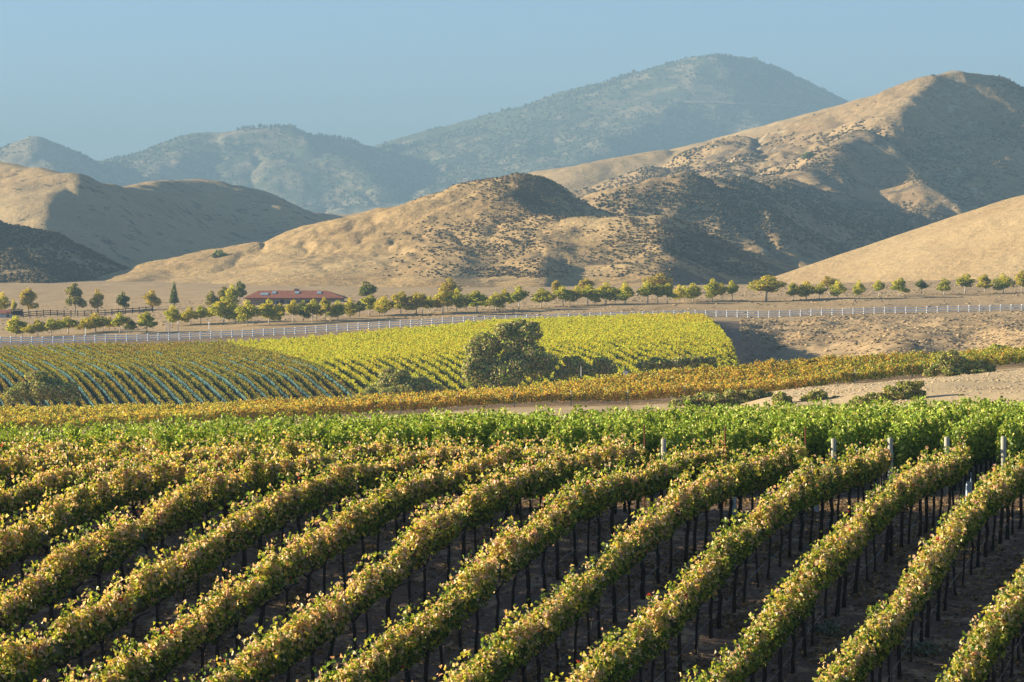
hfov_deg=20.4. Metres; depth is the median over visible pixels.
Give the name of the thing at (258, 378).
vine row
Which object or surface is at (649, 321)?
vine row
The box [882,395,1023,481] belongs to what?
vine row
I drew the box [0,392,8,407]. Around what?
vine row
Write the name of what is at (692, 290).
tree
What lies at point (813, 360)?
vine row
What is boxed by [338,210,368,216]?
hill
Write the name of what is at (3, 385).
vine row
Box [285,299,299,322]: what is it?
tree
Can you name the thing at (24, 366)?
vine row
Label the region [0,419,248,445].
vine row
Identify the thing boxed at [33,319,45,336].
tree
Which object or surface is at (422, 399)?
vine row
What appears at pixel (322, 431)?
vine row
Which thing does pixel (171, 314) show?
tree
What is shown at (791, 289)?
tree
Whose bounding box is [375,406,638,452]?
vine row
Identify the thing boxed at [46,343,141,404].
vine row
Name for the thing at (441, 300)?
tree
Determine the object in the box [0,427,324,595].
vine row
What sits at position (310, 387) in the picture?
vine row
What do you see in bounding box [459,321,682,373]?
vine row
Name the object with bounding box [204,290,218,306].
tree
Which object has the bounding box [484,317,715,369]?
vine row
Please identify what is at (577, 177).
hill
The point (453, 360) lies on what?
vine row
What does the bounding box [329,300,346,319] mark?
tree
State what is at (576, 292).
tree
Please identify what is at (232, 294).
tree
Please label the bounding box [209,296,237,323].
tree
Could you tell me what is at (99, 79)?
sky
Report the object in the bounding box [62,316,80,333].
tree
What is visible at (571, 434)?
vine row
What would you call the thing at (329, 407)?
vine row
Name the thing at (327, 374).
vine row
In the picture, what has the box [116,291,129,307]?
tree
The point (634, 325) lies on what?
vine row
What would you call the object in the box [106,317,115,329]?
tree
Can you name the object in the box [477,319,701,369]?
vine row
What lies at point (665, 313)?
vine row
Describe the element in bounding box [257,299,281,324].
tree
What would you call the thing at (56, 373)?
vine row
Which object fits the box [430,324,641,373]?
vine row
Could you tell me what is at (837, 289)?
tree
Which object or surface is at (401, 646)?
vine row
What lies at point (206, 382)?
vine row
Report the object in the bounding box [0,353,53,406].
vine row
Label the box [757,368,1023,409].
dry grass
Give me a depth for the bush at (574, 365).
415.82 m
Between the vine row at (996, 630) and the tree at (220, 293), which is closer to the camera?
the vine row at (996, 630)
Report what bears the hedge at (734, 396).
on the ground at (50, 295)
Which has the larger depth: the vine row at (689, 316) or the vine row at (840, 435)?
the vine row at (689, 316)
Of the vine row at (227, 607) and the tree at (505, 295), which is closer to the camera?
the vine row at (227, 607)
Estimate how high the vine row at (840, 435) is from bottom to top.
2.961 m
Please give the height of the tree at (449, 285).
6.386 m
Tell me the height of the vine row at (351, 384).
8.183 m
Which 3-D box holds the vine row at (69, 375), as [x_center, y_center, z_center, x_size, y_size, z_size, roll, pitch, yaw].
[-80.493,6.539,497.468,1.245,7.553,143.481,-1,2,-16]
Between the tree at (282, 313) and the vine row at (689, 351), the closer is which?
the vine row at (689, 351)
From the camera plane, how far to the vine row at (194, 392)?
469.51 m
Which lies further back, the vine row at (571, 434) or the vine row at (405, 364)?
the vine row at (405, 364)
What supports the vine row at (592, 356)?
on the ground at (50, 295)
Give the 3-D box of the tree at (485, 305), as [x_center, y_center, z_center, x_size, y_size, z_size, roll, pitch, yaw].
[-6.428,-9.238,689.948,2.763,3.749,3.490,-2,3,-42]
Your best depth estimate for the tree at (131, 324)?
641.58 m
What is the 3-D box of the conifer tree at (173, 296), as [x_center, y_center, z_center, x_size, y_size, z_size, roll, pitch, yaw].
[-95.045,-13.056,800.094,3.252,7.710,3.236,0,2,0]
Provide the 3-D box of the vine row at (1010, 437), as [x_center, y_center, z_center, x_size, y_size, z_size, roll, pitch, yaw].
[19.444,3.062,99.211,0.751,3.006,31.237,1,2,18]
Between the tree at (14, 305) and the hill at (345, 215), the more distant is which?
the hill at (345, 215)
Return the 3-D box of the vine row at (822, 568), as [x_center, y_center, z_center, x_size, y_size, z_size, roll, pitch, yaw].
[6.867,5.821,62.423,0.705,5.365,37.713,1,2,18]
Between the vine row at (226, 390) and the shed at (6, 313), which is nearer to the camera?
the vine row at (226, 390)
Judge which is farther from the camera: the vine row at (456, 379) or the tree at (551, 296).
the tree at (551, 296)
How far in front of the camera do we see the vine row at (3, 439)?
88.33 m
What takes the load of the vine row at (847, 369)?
on the ground at (50, 295)
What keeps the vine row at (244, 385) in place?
on the ground at (50, 295)
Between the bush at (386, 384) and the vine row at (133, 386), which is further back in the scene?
the vine row at (133, 386)
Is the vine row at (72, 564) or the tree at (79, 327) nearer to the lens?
the vine row at (72, 564)
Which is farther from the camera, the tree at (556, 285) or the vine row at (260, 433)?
the tree at (556, 285)
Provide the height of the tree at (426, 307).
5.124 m
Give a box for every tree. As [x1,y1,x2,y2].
[0,291,10,309]
[5,315,27,336]
[11,299,17,310]
[19,287,38,314]
[20,324,34,336]
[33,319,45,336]
[43,318,62,335]
[55,319,65,329]
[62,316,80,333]
[64,283,86,312]
[75,320,85,332]
[80,312,110,331]
[89,288,104,311]
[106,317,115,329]
[111,312,129,333]
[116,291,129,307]
[123,319,137,332]
[137,311,157,331]
[142,289,161,305]
[163,304,180,325]
[169,282,179,304]
[179,311,188,324]
[181,307,197,325]
[193,305,208,323]
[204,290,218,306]
[205,306,214,322]
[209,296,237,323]
[211,250,227,257]
[216,286,227,301]
[224,284,241,303]
[234,299,259,325]
[236,281,246,303]
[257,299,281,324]
[277,303,286,321]
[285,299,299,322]
[296,300,311,319]
[302,299,321,321]
[317,297,330,320]
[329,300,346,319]
[344,297,357,318]
[354,301,365,316]
[358,281,377,296]
[360,295,376,314]
[369,298,381,312]
[373,296,393,315]
[389,291,412,315]
[405,292,426,314]
[421,293,428,313]
[423,295,433,313]
[430,287,454,314]
[440,277,462,293]
[453,288,464,311]
[461,318,559,388]
[463,293,469,309]
[465,290,486,311]
[480,295,489,309]
[486,292,504,310]
[499,288,511,310]
[511,285,529,309]
[530,288,550,307]
[547,292,557,305]
[552,280,560,290]
[552,286,572,305]
[563,290,577,301]
[571,285,581,304]
[578,278,594,288]
[578,284,596,305]
[590,289,601,304]
[595,282,617,303]
[616,281,635,303]
[636,280,660,303]
[641,273,673,285]
[654,283,663,303]
[660,282,678,302]
[673,284,686,302]
[683,282,701,301]
[703,278,718,301]
[716,282,728,294]
[727,280,738,300]
[746,275,786,300]
[786,282,798,298]
[795,281,814,299]
[801,151,814,158]
[812,283,827,299]
[817,276,836,287]
[829,280,846,298]
[852,280,865,297]
[872,279,884,296]
[890,278,909,296]
[915,279,929,293]
[936,278,950,294]
[956,273,975,293]
[976,274,992,292]
[991,273,1016,292]
[1014,270,1023,291]
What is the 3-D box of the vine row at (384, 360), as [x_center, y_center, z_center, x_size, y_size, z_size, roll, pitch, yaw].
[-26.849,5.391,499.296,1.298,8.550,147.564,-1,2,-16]
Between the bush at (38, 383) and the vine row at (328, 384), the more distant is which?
the vine row at (328, 384)
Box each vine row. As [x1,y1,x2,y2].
[0,345,1023,409]
[0,346,1023,409]
[0,347,75,406]
[0,347,1022,413]
[0,348,1016,415]
[0,348,1023,420]
[0,349,1018,417]
[0,350,1020,422]
[0,350,1023,423]
[0,351,63,405]
[0,351,1023,425]
[0,352,986,414]
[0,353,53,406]
[0,361,42,407]
[0,369,30,406]
[0,377,18,407]
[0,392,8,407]
[0,401,351,429]
[0,403,299,431]
[0,416,300,452]
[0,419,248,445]
[0,423,133,437]
[0,423,161,435]
[0,427,79,463]
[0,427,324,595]
[0,428,163,524]
[0,431,403,660]
[0,432,239,538]
[0,432,488,681]
[2,346,1008,410]
[3,345,86,406]
[4,347,1020,411]
[9,349,1023,425]
[11,344,98,406]
[14,348,1023,415]
[20,344,107,405]
[29,343,118,405]
[33,431,566,681]
[38,344,129,403]
[38,411,342,450]
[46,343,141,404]
[55,343,153,404]
[63,342,164,405]
[72,342,177,405]
[81,341,185,404]
[90,341,198,404]
[93,412,408,447]
[98,341,208,403]
[107,342,222,403]
[116,341,230,402]
[125,342,242,401]
[132,342,252,400]
[142,342,262,399]
[150,341,272,400]
[153,410,396,455]
[158,341,283,399]
[164,425,647,681]
[167,341,293,399]
[176,341,305,400]
[184,341,315,398]
[194,340,328,397]
[201,340,335,398]
[204,411,463,447]
[211,340,346,398]
[218,338,355,396]
[226,338,362,392]
[237,338,373,387]
[248,338,377,382]
[260,338,395,382]
[263,408,531,454]
[269,338,410,381]
[280,336,417,380]
[289,336,453,390]
[296,426,736,681]
[300,335,466,390]
[310,334,473,390]
[320,333,488,388]
[321,406,600,453]
[329,333,492,386]
[338,331,507,385]
[348,331,526,387]
[358,329,539,384]
[366,329,554,383]
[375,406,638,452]
[377,327,566,384]
[386,327,578,380]
[397,327,594,379]
[403,326,603,377]
[414,325,617,378]
[423,325,632,377]
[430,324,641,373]
[431,404,683,451]
[432,426,818,681]
[441,323,656,374]
[449,322,666,371]
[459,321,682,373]
[467,320,689,370]
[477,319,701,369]
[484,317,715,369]
[486,404,730,454]
[492,317,729,367]
[503,318,734,367]
[511,317,737,366]
[520,316,739,366]
[528,317,735,359]
[536,315,735,354]
[544,400,781,485]
[544,437,893,681]
[546,316,732,344]
[559,315,732,347]
[566,315,728,338]
[576,314,725,335]
[588,314,723,333]
[599,314,722,332]
[602,400,818,467]
[607,314,719,327]
[616,313,717,326]
[628,312,717,324]
[638,312,715,324]
[650,312,713,322]
[658,397,866,496]
[659,311,713,321]
[678,311,709,318]
[679,434,973,681]
[715,399,907,461]
[770,395,949,479]
[812,450,1023,681]
[826,396,994,496]
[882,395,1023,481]
[935,559,1023,681]
[938,401,1023,494]
[995,409,1023,472]
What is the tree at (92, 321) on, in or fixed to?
on the ground at (50, 295)
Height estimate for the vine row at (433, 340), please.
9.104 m
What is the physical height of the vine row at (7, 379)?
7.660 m
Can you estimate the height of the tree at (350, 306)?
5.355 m
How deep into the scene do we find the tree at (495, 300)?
686.43 m
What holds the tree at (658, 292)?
on the ground at (50, 295)
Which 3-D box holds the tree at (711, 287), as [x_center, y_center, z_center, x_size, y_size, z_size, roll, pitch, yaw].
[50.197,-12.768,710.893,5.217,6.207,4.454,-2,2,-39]
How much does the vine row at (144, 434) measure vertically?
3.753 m
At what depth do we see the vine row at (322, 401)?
320.43 m
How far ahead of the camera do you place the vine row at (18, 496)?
70.11 m
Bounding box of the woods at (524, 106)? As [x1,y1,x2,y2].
[0,53,846,212]
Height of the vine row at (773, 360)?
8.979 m
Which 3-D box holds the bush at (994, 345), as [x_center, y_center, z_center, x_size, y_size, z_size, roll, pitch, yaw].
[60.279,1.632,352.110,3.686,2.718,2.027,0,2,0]
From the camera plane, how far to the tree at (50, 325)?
636.84 m
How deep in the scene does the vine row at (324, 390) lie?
472.09 m
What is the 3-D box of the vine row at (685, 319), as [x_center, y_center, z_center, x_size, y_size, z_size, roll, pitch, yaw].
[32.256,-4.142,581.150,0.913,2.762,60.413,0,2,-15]
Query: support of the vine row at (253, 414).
on the ground at (50, 295)
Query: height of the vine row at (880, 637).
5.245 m
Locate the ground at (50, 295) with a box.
[0,279,1023,681]
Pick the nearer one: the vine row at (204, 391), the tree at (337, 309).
the vine row at (204, 391)
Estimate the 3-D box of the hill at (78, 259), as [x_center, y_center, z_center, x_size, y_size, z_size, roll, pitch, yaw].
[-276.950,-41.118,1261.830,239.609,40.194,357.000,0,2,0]
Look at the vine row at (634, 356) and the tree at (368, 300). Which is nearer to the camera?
the vine row at (634, 356)
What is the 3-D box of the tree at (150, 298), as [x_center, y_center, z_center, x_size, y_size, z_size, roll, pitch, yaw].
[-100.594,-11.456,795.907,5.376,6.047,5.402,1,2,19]
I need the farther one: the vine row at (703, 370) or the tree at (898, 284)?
the tree at (898, 284)
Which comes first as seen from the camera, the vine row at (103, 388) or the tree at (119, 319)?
the vine row at (103, 388)
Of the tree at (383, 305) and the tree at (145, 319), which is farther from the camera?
the tree at (383, 305)
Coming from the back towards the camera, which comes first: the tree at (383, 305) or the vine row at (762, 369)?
the tree at (383, 305)
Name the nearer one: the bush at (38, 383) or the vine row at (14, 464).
the vine row at (14, 464)
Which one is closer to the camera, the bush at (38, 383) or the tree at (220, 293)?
the bush at (38, 383)
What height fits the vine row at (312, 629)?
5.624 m
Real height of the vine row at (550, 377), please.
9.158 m
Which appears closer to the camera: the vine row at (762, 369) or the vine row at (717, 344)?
the vine row at (762, 369)
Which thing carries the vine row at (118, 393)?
on the ground at (50, 295)
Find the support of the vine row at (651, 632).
on the ground at (50, 295)
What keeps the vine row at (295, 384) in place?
on the ground at (50, 295)
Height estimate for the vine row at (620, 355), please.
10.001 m
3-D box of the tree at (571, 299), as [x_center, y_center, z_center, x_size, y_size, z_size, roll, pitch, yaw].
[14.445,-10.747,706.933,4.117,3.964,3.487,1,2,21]
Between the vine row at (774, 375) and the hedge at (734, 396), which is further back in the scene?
the vine row at (774, 375)
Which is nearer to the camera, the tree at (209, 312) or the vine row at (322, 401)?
the vine row at (322, 401)
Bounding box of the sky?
[0,0,1023,160]
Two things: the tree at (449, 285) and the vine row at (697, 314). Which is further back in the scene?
the tree at (449, 285)
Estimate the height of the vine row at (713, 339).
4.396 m
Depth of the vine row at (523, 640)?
62.63 m
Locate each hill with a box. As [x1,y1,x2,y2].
[0,162,344,267]
[0,225,122,282]
[99,173,797,287]
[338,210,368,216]
[528,96,870,191]
[572,70,1023,267]
[765,195,1023,283]
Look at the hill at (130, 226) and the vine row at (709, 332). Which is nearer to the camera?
the vine row at (709, 332)
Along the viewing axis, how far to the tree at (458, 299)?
684.28 m
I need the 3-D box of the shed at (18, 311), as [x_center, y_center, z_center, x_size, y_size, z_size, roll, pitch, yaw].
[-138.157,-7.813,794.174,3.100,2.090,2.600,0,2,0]
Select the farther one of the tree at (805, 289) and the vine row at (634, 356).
the tree at (805, 289)
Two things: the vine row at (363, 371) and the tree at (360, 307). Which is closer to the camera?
the vine row at (363, 371)
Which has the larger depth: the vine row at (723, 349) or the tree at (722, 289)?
the tree at (722, 289)
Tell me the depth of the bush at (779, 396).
237.96 m
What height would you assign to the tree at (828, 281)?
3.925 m
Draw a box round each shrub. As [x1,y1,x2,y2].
[807,617,848,637]
[901,637,941,655]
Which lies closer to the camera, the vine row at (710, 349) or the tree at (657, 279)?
the vine row at (710, 349)
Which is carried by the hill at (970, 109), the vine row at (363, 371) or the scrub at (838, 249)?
the scrub at (838, 249)
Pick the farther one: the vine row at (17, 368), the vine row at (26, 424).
the vine row at (17, 368)
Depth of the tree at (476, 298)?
683.00 m
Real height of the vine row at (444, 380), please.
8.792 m
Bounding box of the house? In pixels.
[243,289,346,304]
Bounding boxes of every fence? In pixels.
[0,304,1023,343]
[23,306,152,317]
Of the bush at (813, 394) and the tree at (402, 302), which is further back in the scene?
the tree at (402, 302)
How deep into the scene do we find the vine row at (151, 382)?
470.69 m
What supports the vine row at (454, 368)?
on the ground at (50, 295)
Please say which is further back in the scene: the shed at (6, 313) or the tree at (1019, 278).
the shed at (6, 313)
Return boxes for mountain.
[0,55,848,214]
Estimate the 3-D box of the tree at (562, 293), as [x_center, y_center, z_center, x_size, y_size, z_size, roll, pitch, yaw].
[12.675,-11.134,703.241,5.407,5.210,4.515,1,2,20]
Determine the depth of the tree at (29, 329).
627.61 m
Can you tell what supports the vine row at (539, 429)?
on the ground at (50, 295)
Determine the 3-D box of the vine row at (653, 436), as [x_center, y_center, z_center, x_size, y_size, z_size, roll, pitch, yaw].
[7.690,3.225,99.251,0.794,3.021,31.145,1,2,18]
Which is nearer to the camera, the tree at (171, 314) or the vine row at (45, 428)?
the vine row at (45, 428)
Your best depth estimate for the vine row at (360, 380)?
479.01 m
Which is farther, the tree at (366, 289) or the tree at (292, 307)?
the tree at (366, 289)
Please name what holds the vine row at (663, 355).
on the ground at (50, 295)
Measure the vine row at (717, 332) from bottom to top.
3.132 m
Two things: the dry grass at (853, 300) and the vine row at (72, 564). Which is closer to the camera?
the vine row at (72, 564)
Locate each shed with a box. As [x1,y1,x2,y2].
[0,310,13,317]
[11,309,23,315]
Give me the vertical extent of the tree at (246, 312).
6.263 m
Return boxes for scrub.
[0,220,128,282]
[374,172,767,277]
[571,74,1023,259]
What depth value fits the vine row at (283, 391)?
471.86 m
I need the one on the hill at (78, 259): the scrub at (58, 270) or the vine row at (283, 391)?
the scrub at (58, 270)
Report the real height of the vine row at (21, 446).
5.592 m
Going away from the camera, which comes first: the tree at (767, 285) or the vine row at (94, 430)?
the vine row at (94, 430)
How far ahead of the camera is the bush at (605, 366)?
415.62 m
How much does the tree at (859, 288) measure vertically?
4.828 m
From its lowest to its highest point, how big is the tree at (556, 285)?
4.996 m
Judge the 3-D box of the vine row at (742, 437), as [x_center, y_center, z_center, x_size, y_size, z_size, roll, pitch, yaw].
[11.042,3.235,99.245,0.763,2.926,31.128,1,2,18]
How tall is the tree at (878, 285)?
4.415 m
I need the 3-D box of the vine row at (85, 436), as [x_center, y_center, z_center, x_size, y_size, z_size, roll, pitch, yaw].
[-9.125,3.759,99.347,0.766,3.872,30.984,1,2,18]
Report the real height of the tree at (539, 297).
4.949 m
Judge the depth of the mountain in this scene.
6131.70 m
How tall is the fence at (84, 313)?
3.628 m
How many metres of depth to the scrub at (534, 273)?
1121.06 m
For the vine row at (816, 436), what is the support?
on the ground at (50, 295)
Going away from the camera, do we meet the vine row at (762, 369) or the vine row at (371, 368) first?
the vine row at (762, 369)
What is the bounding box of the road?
[1,310,1002,342]
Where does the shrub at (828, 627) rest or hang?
on the ground at (50, 295)
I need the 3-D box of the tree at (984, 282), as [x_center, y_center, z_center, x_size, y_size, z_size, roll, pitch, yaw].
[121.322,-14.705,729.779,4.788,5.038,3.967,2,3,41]
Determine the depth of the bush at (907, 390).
227.80 m
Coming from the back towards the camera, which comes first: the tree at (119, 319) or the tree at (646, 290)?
the tree at (646, 290)
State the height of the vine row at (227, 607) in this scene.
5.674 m
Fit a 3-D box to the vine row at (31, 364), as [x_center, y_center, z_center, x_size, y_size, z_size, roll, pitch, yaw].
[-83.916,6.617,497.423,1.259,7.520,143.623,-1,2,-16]
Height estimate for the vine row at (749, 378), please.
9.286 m
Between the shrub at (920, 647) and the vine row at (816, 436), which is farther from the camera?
the vine row at (816, 436)
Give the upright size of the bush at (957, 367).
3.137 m
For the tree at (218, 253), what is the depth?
1224.13 m
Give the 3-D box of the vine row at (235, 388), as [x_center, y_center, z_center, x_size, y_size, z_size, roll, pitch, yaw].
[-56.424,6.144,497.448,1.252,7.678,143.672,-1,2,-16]
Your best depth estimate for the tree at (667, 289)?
704.98 m
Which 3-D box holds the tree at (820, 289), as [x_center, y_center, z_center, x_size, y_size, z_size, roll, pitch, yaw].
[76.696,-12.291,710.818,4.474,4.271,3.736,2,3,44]
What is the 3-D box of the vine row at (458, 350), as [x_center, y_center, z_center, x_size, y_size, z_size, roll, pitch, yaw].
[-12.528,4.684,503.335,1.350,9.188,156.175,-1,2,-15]
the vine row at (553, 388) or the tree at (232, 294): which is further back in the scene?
the tree at (232, 294)
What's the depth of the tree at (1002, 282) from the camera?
726.09 m
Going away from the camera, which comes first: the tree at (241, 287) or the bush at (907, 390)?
the bush at (907, 390)
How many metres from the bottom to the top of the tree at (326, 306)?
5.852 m
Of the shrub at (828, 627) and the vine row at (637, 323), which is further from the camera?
the vine row at (637, 323)
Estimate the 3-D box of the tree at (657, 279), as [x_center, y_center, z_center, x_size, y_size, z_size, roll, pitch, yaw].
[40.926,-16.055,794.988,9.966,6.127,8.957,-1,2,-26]
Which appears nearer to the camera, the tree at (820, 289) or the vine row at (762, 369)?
the vine row at (762, 369)
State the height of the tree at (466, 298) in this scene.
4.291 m
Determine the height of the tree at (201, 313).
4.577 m
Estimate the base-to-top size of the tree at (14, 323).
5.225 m
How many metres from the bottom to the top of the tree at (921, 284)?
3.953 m
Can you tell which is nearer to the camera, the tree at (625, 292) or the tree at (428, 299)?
the tree at (428, 299)
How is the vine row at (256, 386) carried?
on the ground at (50, 295)
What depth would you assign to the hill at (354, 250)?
1139.37 m
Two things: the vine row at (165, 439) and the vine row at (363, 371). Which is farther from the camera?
the vine row at (363, 371)
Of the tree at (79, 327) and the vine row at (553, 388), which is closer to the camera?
the vine row at (553, 388)
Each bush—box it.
[3,370,80,406]
[356,366,444,396]
[553,356,587,380]
[584,357,617,378]
[770,391,792,405]
[800,387,828,400]
[848,379,925,405]
[922,349,995,376]
[985,343,1010,349]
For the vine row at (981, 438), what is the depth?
89.58 m
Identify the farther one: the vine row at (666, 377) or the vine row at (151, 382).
the vine row at (151, 382)
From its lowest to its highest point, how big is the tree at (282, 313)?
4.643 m
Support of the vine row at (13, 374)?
on the ground at (50, 295)
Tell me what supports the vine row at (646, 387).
on the ground at (50, 295)
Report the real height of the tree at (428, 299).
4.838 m
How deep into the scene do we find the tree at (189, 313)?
666.37 m
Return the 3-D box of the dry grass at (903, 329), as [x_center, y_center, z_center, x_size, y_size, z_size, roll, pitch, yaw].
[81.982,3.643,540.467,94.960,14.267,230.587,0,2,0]
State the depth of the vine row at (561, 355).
532.75 m
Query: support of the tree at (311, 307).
on the ground at (50, 295)
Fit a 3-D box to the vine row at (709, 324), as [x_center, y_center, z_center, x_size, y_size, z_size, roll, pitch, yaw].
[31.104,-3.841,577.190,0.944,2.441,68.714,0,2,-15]
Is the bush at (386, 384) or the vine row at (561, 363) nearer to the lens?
the bush at (386, 384)
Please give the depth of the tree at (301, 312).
665.52 m
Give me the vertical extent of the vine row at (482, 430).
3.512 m
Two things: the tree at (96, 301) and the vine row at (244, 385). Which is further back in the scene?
the tree at (96, 301)
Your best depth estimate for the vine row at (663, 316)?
585.90 m
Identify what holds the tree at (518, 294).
on the ground at (50, 295)
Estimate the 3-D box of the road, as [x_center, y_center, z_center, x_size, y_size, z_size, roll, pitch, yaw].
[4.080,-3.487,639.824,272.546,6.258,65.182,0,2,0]
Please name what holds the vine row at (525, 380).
on the ground at (50, 295)
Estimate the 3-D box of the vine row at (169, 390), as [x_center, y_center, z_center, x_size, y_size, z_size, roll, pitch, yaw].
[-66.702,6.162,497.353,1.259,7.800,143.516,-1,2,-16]
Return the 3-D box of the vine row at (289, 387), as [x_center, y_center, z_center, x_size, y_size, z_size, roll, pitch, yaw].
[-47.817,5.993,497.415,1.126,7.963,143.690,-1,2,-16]
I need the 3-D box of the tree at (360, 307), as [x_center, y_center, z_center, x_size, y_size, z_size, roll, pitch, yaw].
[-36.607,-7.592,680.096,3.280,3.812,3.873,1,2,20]
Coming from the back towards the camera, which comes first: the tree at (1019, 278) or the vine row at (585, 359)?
the tree at (1019, 278)
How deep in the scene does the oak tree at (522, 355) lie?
416.55 m
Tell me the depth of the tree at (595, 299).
705.68 m
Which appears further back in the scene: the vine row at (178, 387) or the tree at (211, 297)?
the tree at (211, 297)
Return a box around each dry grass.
[0,279,1023,332]
[740,312,1023,365]
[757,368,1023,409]
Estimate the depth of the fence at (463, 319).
629.56 m
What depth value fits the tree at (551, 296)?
702.30 m
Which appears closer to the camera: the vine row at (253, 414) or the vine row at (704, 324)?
the vine row at (253, 414)
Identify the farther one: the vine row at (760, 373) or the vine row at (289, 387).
the vine row at (289, 387)
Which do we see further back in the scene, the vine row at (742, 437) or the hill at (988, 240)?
the hill at (988, 240)
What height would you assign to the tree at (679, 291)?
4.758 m
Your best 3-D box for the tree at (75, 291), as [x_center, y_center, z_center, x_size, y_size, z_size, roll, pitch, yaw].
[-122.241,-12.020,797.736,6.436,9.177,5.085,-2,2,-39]
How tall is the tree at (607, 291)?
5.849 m
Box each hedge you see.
[635,355,716,373]
[669,388,773,408]
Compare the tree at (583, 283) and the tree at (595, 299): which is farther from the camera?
the tree at (583, 283)
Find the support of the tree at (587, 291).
on the ground at (50, 295)
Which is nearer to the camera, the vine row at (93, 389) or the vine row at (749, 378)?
the vine row at (749, 378)
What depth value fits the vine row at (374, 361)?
485.02 m
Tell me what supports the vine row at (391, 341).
on the ground at (50, 295)
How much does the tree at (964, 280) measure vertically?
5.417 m
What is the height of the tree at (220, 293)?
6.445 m
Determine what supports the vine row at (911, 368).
on the ground at (50, 295)
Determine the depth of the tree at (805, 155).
1911.69 m
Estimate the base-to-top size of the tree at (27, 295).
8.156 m
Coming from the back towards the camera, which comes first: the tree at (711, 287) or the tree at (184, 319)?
the tree at (711, 287)
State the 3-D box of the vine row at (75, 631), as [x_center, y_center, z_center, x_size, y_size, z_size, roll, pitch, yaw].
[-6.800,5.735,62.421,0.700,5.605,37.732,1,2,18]
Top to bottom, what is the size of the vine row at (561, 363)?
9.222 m
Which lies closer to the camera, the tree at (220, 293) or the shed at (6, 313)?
the tree at (220, 293)
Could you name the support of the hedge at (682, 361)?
on the ground at (50, 295)
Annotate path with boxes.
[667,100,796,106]
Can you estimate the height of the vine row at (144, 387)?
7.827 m
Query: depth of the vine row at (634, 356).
482.77 m
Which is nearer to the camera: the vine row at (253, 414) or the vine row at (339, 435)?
the vine row at (339, 435)
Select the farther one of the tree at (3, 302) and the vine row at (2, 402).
the tree at (3, 302)
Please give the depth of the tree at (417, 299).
676.07 m
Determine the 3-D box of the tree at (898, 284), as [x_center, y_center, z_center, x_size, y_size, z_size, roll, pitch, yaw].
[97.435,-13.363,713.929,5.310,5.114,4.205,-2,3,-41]
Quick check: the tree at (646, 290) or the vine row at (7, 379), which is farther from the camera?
the tree at (646, 290)
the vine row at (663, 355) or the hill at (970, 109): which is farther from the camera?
the hill at (970, 109)
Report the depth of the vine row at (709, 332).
546.48 m
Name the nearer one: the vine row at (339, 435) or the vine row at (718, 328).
the vine row at (339, 435)
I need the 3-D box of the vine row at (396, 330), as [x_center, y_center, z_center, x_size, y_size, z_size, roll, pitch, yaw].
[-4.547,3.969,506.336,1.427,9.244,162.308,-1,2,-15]
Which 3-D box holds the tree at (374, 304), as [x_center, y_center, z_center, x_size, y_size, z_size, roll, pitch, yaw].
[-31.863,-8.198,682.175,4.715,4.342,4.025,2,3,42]
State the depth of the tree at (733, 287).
712.31 m
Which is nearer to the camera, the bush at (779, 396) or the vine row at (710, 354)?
the bush at (779, 396)
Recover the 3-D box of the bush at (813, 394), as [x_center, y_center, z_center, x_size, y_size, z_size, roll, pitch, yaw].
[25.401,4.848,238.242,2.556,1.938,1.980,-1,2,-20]
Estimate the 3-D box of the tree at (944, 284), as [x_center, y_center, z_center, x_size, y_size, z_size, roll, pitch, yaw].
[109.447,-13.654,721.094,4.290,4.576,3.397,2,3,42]
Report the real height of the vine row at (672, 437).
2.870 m
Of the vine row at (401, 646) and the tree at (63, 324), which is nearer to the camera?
the vine row at (401, 646)
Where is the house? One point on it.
(276, 297)

